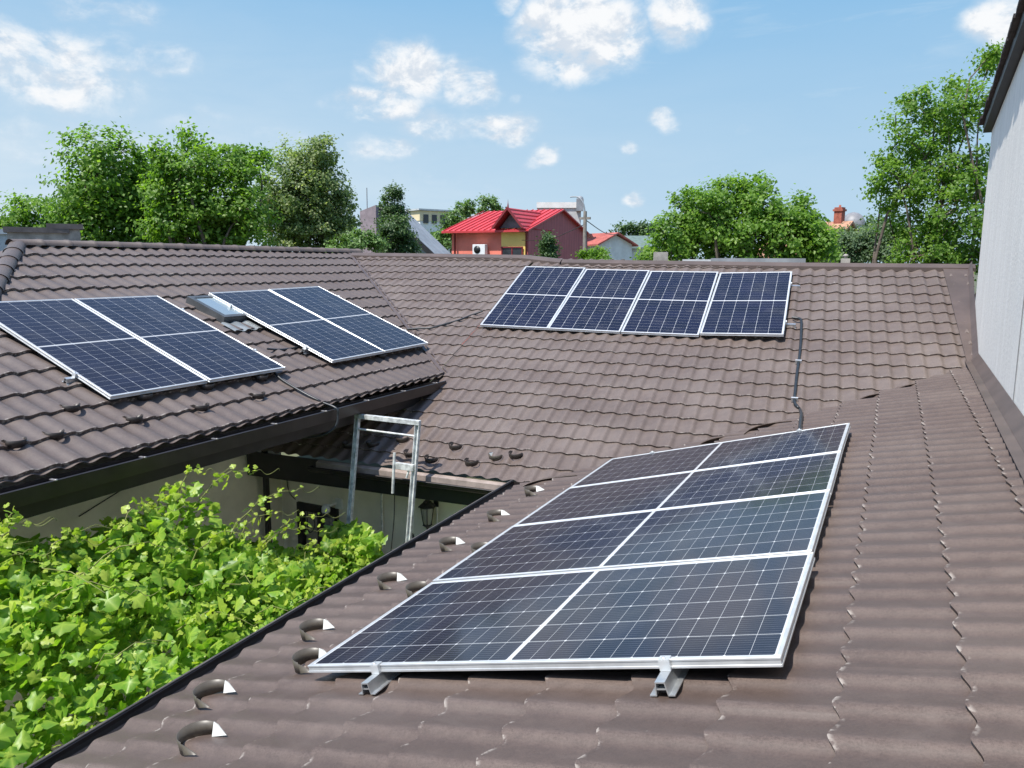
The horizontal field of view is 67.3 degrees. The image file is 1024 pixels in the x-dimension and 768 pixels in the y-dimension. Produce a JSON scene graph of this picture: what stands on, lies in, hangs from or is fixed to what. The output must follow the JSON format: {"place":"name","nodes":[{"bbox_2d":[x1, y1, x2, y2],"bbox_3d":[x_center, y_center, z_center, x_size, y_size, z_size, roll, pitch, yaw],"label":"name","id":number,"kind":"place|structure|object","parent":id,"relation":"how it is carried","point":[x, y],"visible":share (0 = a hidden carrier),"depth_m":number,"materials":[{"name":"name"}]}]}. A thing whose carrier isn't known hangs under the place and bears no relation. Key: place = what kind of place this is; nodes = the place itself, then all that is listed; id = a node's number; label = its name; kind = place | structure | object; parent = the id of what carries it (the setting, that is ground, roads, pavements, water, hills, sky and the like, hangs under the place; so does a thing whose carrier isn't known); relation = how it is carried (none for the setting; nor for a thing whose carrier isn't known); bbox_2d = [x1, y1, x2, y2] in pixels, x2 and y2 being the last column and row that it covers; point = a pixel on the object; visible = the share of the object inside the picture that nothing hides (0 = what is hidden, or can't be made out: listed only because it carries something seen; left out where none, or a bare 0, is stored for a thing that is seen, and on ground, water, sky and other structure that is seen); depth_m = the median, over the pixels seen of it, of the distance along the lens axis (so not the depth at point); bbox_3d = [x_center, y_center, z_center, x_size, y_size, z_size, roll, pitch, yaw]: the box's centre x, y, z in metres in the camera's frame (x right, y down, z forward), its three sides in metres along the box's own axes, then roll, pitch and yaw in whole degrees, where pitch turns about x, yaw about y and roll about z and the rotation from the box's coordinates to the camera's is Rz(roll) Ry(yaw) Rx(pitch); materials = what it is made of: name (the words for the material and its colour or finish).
{"place":"outdoors","nodes":[
{"label":"outdoors","id":0,"kind":"place"},
{"bbox_2d":[0,229,6,250],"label":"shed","id":1,"kind":"structure","parent":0,"point":[3,237],"depth_m":16.08,"materials":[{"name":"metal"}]},
{"bbox_2d":[360,188,450,253],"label":"grey roofed house","id":2,"kind":"structure","parent":0,"point":[430,243],"depth_m":38.81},
{"bbox_2d":[405,208,454,251],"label":"apartment block","id":3,"kind":"structure","parent":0,"point":[424,218],"depth_m":87.01,"materials":[{"name":"paint"}]},
{"bbox_2d":[423,214,428,222],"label":"window","id":4,"kind":"structure","parent":3,"relation":"in","point":[425,216],"depth_m":86.52,"materials":[{"name":"grey glass"}]},
{"bbox_2d":[432,215,436,223],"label":"window","id":5,"kind":"structure","parent":3,"relation":"in","point":[434,217],"depth_m":87.16,"materials":[{"name":"grey glass"}]},
{"bbox_2d":[0,0,1018,264],"label":"sky","id":6,"kind":"structure","parent":0,"point":[618,106],"materials":[{"name":"blue"}]},
{"bbox_2d":[441,204,593,258],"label":"red house","id":7,"kind":"structure","parent":0,"point":[507,231],"depth_m":45.94,"materials":[{"name":"metal"}]},
{"bbox_2d":[473,244,486,253],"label":"air conditioner","id":8,"kind":"object","parent":7,"relation":"attached to","point":[479,248],"visible":0.82,"depth_m":45.32,"materials":[{"name":"white plastic"}]},
{"bbox_2d":[501,247,522,254],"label":"window","id":9,"kind":"structure","parent":7,"relation":"in","point":[504,250],"depth_m":44.60,"materials":[{"name":"grey glass"}]},
{"bbox_2d":[537,196,583,224],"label":"flat roofed building","id":10,"kind":"structure","parent":0,"point":[574,209],"depth_m":58.92,"materials":[{"name":"white paint"}]},
{"bbox_2d":[281,273,977,482],"bbox_3d":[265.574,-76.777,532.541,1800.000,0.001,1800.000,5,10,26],"label":"ground","id":11,"kind":"structure","parent":0,"point":[462,475],"depth_m":18.88,"materials":[{"name":"soil"}]},
{"bbox_2d":[2,226,68,247],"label":"parapet wall","id":12,"kind":"structure","parent":11,"relation":"on","point":[43,233],"depth_m":15.05,"materials":[{"name":"concrete"}]},
{"bbox_2d":[0,188,86,237],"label":"bush","id":13,"kind":"object","parent":11,"relation":"on","point":[19,213],"visible":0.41,"depth_m":34.55,"materials":[{"name":"green plant"}]},
{"bbox_2d":[22,116,171,247],"bbox_3d":[-10.802,-2.721,21.241,3.268,8.758,4.561,5,10,26],"label":"walnut tree","id":14,"kind":"object","parent":11,"relation":"on","point":[89,202],"visible":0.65,"depth_m":20.07,"materials":[{"name":"green plant"}]},
{"bbox_2d":[125,117,284,250],"bbox_3d":[-7.808,-2.549,20.483,3.626,8.752,3.428,0,9,-4],"label":"walnut tree","id":15,"kind":"object","parent":11,"relation":"on","point":[231,217],"visible":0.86,"depth_m":19.49,"materials":[{"name":"green plant"}]},
{"bbox_2d":[249,131,364,251],"bbox_3d":[-6.882,-3.701,25.832,3.950,9.306,2.964,-1,9,-10],"label":"linden tree","id":16,"kind":"object","parent":11,"relation":"on","point":[318,218],"visible":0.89,"depth_m":25.11,"materials":[{"name":"green plant"}]},
{"bbox_2d":[320,225,394,252],"bbox_3d":[-4.930,-1.894,24.381,2.245,6.231,1.385,-5,10,-32],"label":"bush","id":17,"kind":"object","parent":11,"relation":"on","point":[371,241],"visible":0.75,"depth_m":23.93,"materials":[{"name":"green plant"}]},
{"bbox_2d":[373,179,422,252],"bbox_3d":[-4.439,-3.621,29.304,2.134,8.125,2.204,-5,10,-30],"label":"conical tree","id":18,"kind":"object","parent":11,"relation":"on","point":[392,227],"visible":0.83,"depth_m":28.71,"materials":[{"name":"green plant"}]},
{"bbox_2d":[430,231,451,253],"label":"distant tree","id":19,"kind":"object","parent":11,"relation":"on","point":[448,247],"visible":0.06,"depth_m":68.36,"materials":[{"name":"green plant"}]},
{"bbox_2d":[430,198,481,252],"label":"birch tree","id":20,"kind":"object","parent":11,"relation":"on","point":[464,211],"visible":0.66,"depth_m":56.15,"materials":[{"name":"green plant"}]},
{"bbox_2d":[474,193,505,214],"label":"birch tree","id":21,"kind":"object","parent":11,"relation":"on","point":[493,205],"visible":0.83,"depth_m":60.30,"materials":[{"name":"green plant"}]},
{"bbox_2d":[0,239,1023,767],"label":"tiled house","id":22,"kind":"structure","parent":11,"relation":"on","point":[906,647],"depth_m":6.20,"materials":[{"name":"brown tile"}]},
{"bbox_2d":[46,223,82,246],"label":"chimney block","id":23,"kind":"structure","parent":22,"relation":"on","point":[73,234],"depth_m":15.35,"materials":[{"name":"concrete"}]},
{"bbox_2d":[79,491,119,516],"bbox_3d":[-3.707,0.902,8.477,0.012,0.481,2.302,5,10,26],"label":"wire","id":24,"kind":"object","parent":22,"relation":"attached to","point":[98,504],"visible":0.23,"depth_m":7.67,"materials":[{"name":"black metal"}]},
{"bbox_2d":[62,349,257,385],"bbox_3d":[-3.379,-0.193,7.653,0.093,0.111,2.221,5,10,26],"label":"mounting rail","id":25,"kind":"object","parent":22,"relation":"attached to","point":[69,380],"visible":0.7,"depth_m":6.71,"materials":[{"name":"metal"}]},
{"bbox_2d":[0,299,207,399],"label":"solar panel","id":26,"kind":"object","parent":25,"relation":"attached to","point":[106,358],"visible":1,"depth_m":7.32,"materials":[{"name":"glass"}]},
{"bbox_2d":[75,296,285,382],"bbox_3d":[-3.589,-0.533,8.341,2.099,0.035,1.043,26,19,21],"label":"solar panel","id":27,"kind":"object","parent":25,"relation":"attached to","point":[208,352],"visible":1,"depth_m":8.27,"materials":[{"name":"glass"}]},
{"bbox_2d":[267,346,301,350],"bbox_3d":[-2.691,-0.428,9.152,0.035,0.056,0.568,5,10,30],"label":"cable","id":28,"kind":"object","parent":22,"relation":"on","point":[283,349],"visible":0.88,"depth_m":9.12,"materials":[{"name":"black rubber"}]},
{"bbox_2d":[273,372,338,438],"bbox_3d":[-2.228,0.263,8.190,0.886,0.761,0.150,5,10,26],"label":"cable","id":29,"kind":"object","parent":22,"relation":"attached to","point":[314,398],"visible":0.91,"depth_m":8.09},
{"bbox_2d":[307,510,318,532],"bbox_3d":[-2.543,1.748,9.811,0.198,0.314,0.038,5,10,29],"label":"wire","id":30,"kind":"object","parent":22,"relation":"hanging from","point":[314,522],"visible":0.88,"depth_m":9.82,"materials":[{"name":"black metal"}]},
{"bbox_2d":[296,501,338,556],"bbox_3d":[-2.465,2.455,9.943,0.650,1.860,0.095,5,10,26],"label":"door","id":31,"kind":"structure","parent":22,"relation":"in","point":[303,538],"depth_m":9.90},
{"bbox_2d":[321,498,342,516],"bbox_3d":[-2.240,1.540,9.576,0.262,0.205,0.109,-5,10,-32],"label":"security camera","id":32,"kind":"object","parent":22,"relation":"attached to","point":[338,503],"visible":0.98,"depth_m":9.54,"materials":[{"name":"white plastic"}]},
{"bbox_2d":[300,330,406,353],"bbox_3d":[-2.023,-0.573,10.176,0.097,0.137,2.191,5,10,26],"label":"mounting rail","id":33,"kind":"object","parent":22,"relation":"attached to","point":[305,350],"visible":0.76,"depth_m":9.22,"materials":[{"name":"metal"}]},
{"bbox_2d":[208,290,384,362],"bbox_3d":[-2.764,-0.781,9.908,2.099,0.036,1.043,27,19,21],"label":"solar panel","id":34,"kind":"object","parent":33,"relation":"attached to","point":[314,333],"visible":1,"depth_m":9.83,"materials":[{"name":"glass"}]},
{"bbox_2d":[269,286,427,352],"bbox_3d":[-2.301,-0.941,10.854,2.099,0.037,1.043,27,20,21],"label":"solar panel","id":35,"kind":"object","parent":33,"relation":"attached to","point":[367,326],"visible":0.98,"depth_m":10.81,"materials":[{"name":"glass"}]},
{"bbox_2d":[380,493,383,552],"bbox_3d":[-1.572,1.653,9.309,0.040,1.050,0.030,5,10,26],"label":"pipe","id":36,"kind":"object","parent":22,"relation":"attached to","point":[381,498],"visible":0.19,"depth_m":9.29,"materials":[{"name":"metal"}]},
{"bbox_2d":[418,500,438,529],"bbox_3d":[-0.960,1.456,8.852,0.190,0.455,0.308,2,9,11],"label":"wall lantern","id":37,"kind":"object","parent":22,"relation":"attached to","point":[426,507],"depth_m":8.77,"materials":[{"name":"black metal"}]},
{"bbox_2d":[436,507,437,523],"bbox_3d":[-0.881,1.722,9.020,0.032,0.590,0.020,5,10,26],"label":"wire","id":38,"kind":"object","parent":22,"relation":"attached to","point":[436,515],"visible":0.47,"depth_m":8.98,"materials":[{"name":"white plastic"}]},
{"bbox_2d":[407,310,482,329],"bbox_3d":[-1.002,-0.960,11.614,1.162,0.291,0.132,-2,9,-12],"label":"cable","id":39,"kind":"object","parent":22,"relation":"attached to","point":[444,323],"visible":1,"depth_m":11.57,"materials":[{"name":"black rubber"}]},
{"bbox_2d":[359,451,654,694],"bbox_3d":[0.356,0.965,5.160,0.088,0.112,4.364,5,10,26],"label":"mounting rail","id":40,"kind":"object","parent":22,"relation":"attached to","point":[376,681],"visible":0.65,"depth_m":3.29,"materials":[{"name":"metal"}]},
{"bbox_2d":[308,552,814,672],"bbox_3d":[0.212,1.034,3.473,2.099,0.035,1.043,-12,2,28],"label":"solar panel","id":41,"kind":"object","parent":40,"relation":"attached to","point":[734,613],"visible":1,"depth_m":3.29,"materials":[{"name":"glass"}]},
{"bbox_2d":[433,490,830,581],"bbox_3d":[0.683,0.890,4.434,2.099,0.037,1.043,-12,3,28],"label":"solar panel","id":42,"kind":"object","parent":40,"relation":"attached to","point":[781,525],"visible":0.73,"depth_m":4.32,"materials":[{"name":"glass"}]},
{"bbox_2d":[513,452,841,525],"bbox_3d":[1.153,0.747,5.377,2.099,0.037,1.043,-12,2,27],"label":"solar panel","id":43,"kind":"object","parent":40,"relation":"attached to","point":[803,474],"visible":0.81,"depth_m":5.29,"materials":[{"name":"glass"}]},
{"bbox_2d":[571,423,850,486],"bbox_3d":[1.616,0.600,6.301,2.099,0.038,1.043,-12,3,28],"label":"solar panel","id":44,"kind":"object","parent":40,"relation":"attached to","point":[813,441],"visible":0.87,"depth_m":6.22,"materials":[{"name":"glass"}]},
{"bbox_2d":[650,429,801,695],"bbox_3d":[1.479,0.724,4.551,0.088,0.112,4.366,5,10,26],"label":"mounting rail","id":45,"kind":"object","parent":22,"relation":"attached to","point":[669,680],"visible":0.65,"depth_m":2.68,"materials":[{"name":"metal"}]},
{"bbox_2d":[703,320,795,327],"bbox_3d":[1.671,-0.909,10.866,4.392,0.116,0.096,4,10,21],"label":"mounting rail","id":46,"kind":"object","parent":22,"relation":"attached to","point":[790,324],"visible":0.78,"depth_m":10.07,"materials":[{"name":"metal"}]},
{"bbox_2d":[480,266,585,329],"bbox_3d":[0.368,-1.371,11.920,1.043,0.038,2.099,4,33,20],"label":"solar panel","id":47,"kind":"object","parent":46,"relation":"attached to","point":[533,297],"visible":1,"depth_m":11.80,"materials":[{"name":"glass"}]},
{"bbox_2d":[621,271,718,336],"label":"solar panel","id":48,"kind":"object","parent":46,"relation":"attached to","point":[671,303],"visible":1,"depth_m":11.02,"materials":[{"name":"glass"}]},
{"bbox_2d":[700,271,791,336],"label":"solar panel","id":49,"kind":"object","parent":46,"relation":"attached to","point":[748,304],"visible":1,"depth_m":10.64,"materials":[{"name":"glass"}]},
{"bbox_2d":[791,316,802,428],"bbox_3d":[3.159,-0.166,8.446,0.136,0.909,3.933,3,9,18],"label":"conduit","id":50,"kind":"object","parent":22,"relation":"on","point":[794,398],"visible":0.97,"depth_m":8.98,"materials":[{"name":"metal"}]},
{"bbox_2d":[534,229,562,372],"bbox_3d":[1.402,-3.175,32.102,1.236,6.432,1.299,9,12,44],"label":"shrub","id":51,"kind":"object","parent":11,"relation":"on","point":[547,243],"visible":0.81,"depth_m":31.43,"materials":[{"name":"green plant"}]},
{"bbox_2d":[570,196,590,250],"bbox_3d":[2.935,-4.236,33.713,0.950,7.811,0.212,5,10,26],"label":"utility pole","id":52,"kind":"object","parent":11,"relation":"on","point":[584,218],"visible":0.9,"depth_m":33.16,"materials":[{"name":"grey metal"}]},
{"bbox_2d":[524,225,582,240],"bbox_3d":[1.856,-7.490,38.600,0.036,0.527,11.181,-2,9,-13],"label":"power line","id":53,"kind":"object","parent":52,"relation":"attached to","point":[557,236],"visible":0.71,"depth_m":36.49,"materials":[{"name":"black metal"}]},
{"bbox_2d":[587,221,617,234],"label":"power line","id":54,"kind":"object","parent":52,"relation":"attached to","point":[600,230],"visible":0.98,"depth_m":42.57,"materials":[{"name":"black metal"}]},
{"bbox_2d":[574,245,611,259],"bbox_3d":[3.245,-2.485,29.991,1.928,5.764,1.136,7,11,36],"label":"shrub","id":55,"kind":"object","parent":11,"relation":"on","point":[594,253],"visible":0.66,"depth_m":29.44,"materials":[{"name":"green plant"}]},
{"bbox_2d":[587,232,637,259],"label":"house","id":56,"kind":"structure","parent":11,"relation":"on","point":[620,245],"depth_m":59.45,"materials":[{"name":"white paint"}]},
{"bbox_2d":[606,217,660,235],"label":"distant tree","id":57,"kind":"object","parent":11,"relation":"on","point":[639,229],"visible":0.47,"depth_m":91.57,"materials":[{"name":"green plant"}]},
{"bbox_2d":[653,252,667,260],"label":"chimney block","id":58,"kind":"structure","parent":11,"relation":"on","point":[660,256],"depth_m":15.99,"materials":[{"name":"concrete"}]},
{"bbox_2d":[682,259,710,347],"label":"shed","id":59,"kind":"structure","parent":11,"relation":"on","point":[696,260],"depth_m":18.22,"materials":[{"name":"metal"}]},
{"bbox_2d":[629,169,847,262],"bbox_3d":[5.987,-1.957,20.863,5.574,7.572,2.828,5,10,26],"label":"walnut tree","id":60,"kind":"object","parent":11,"relation":"on","point":[775,228],"visible":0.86,"depth_m":20.09,"materials":[{"name":"green plant"}]},
{"bbox_2d":[711,258,805,425],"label":"shed","id":61,"kind":"structure","parent":11,"relation":"on","point":[800,260],"depth_m":16.87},
{"bbox_2d":[841,254,849,262],"bbox_3d":[6.510,-0.010,15.427,0.168,5.129,0.160,4,10,23],"label":"vent stack","id":62,"kind":"object","parent":11,"relation":"on","point":[845,259],"visible":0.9,"depth_m":14.99,"materials":[{"name":"concrete"}]},
{"bbox_2d":[819,211,907,262],"bbox_3d":[14.778,-3.574,32.441,4.510,7.256,2.048,6,11,33],"label":"shrub","id":63,"kind":"object","parent":11,"relation":"on","point":[871,219],"visible":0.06,"depth_m":31.97,"materials":[{"name":"green plant"}]},
{"bbox_2d":[827,220,923,262],"bbox_3d":[11.463,-2.007,24.592,2.292,6.530,3.316,-7,11,-38],"label":"shrub","id":64,"kind":"object","parent":11,"relation":"on","point":[853,242],"visible":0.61,"depth_m":24.02,"materials":[{"name":"green plant"}]},
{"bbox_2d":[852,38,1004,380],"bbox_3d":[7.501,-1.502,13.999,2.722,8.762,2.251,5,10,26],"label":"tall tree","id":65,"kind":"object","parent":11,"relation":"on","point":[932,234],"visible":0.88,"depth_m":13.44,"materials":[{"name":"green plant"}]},
{"bbox_2d":[975,0,1023,415],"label":"white building","id":66,"kind":"structure","parent":11,"relation":"on","point":[999,304],"depth_m":7.22,"materials":[{"name":"paint"}]},
{"bbox_2d":[625,236,652,259],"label":"house","id":67,"kind":"structure","parent":0,"point":[639,240],"depth_m":62.54,"materials":[{"name":"white paint"}]},
{"bbox_2d":[759,205,860,262],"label":"brick house","id":68,"kind":"structure","parent":0,"point":[839,215],"depth_m":35.55,"materials":[{"name":"brick"}]},
{"bbox_2d":[845,212,864,228],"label":"church dome","id":69,"kind":"structure","parent":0,"point":[855,217],"depth_m":66.63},
{"label":"courtyard paving","id":70,"kind":"structure","parent":0,"visible":0},
{"bbox_2d":[0,464,368,767],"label":"grapevine","id":71,"kind":"object","parent":70,"relation":"on","point":[99,610],"visible":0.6,"depth_m":5.24,"materials":[{"name":"green plant"}]},
{"bbox_2d":[324,516,333,525],"bbox_3d":[-2.285,2.533,9.744,0.090,1.770,0.080,5,10,26],"label":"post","id":72,"kind":"object","parent":70,"relation":"on","point":[328,520],"visible":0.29,"depth_m":9.58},
{"bbox_2d":[319,517,387,579],"bbox_3d":[-1.667,2.552,8.227,0.868,2.208,0.402,7,11,38],"label":"grapevine","id":73,"kind":"object","parent":70,"relation":"on","point":[372,551],"visible":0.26,"depth_m":7.99,"materials":[{"name":"green plant"}]},
{"bbox_2d":[346,414,420,542],"bbox_3d":[-1.488,2.002,8.389,0.851,3.252,0.592,5,10,26],"label":"ladder","id":74,"kind":"object","parent":70,"relation":"on","point":[412,467],"visible":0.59,"depth_m":8.28,"materials":[{"name":"metal"}]},
{"bbox_2d":[391,491,394,550],"bbox_3d":[-1.311,1.767,8.378,0.025,1.221,0.135,8,12,42],"label":"rope","id":75,"kind":"object","parent":74,"relation":"hanging from","point":[393,521],"visible":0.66,"depth_m":8.35,"materials":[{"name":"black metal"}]},
{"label":"rail","id":76,"kind":"object","parent":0,"visible":0},
{"bbox_2d":[548,269,649,333],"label":"solar panel","id":77,"kind":"object","parent":76,"relation":"attached to","point":[600,301],"visible":1,"depth_m":11.41,"materials":[{"name":"glass"}]}
]}

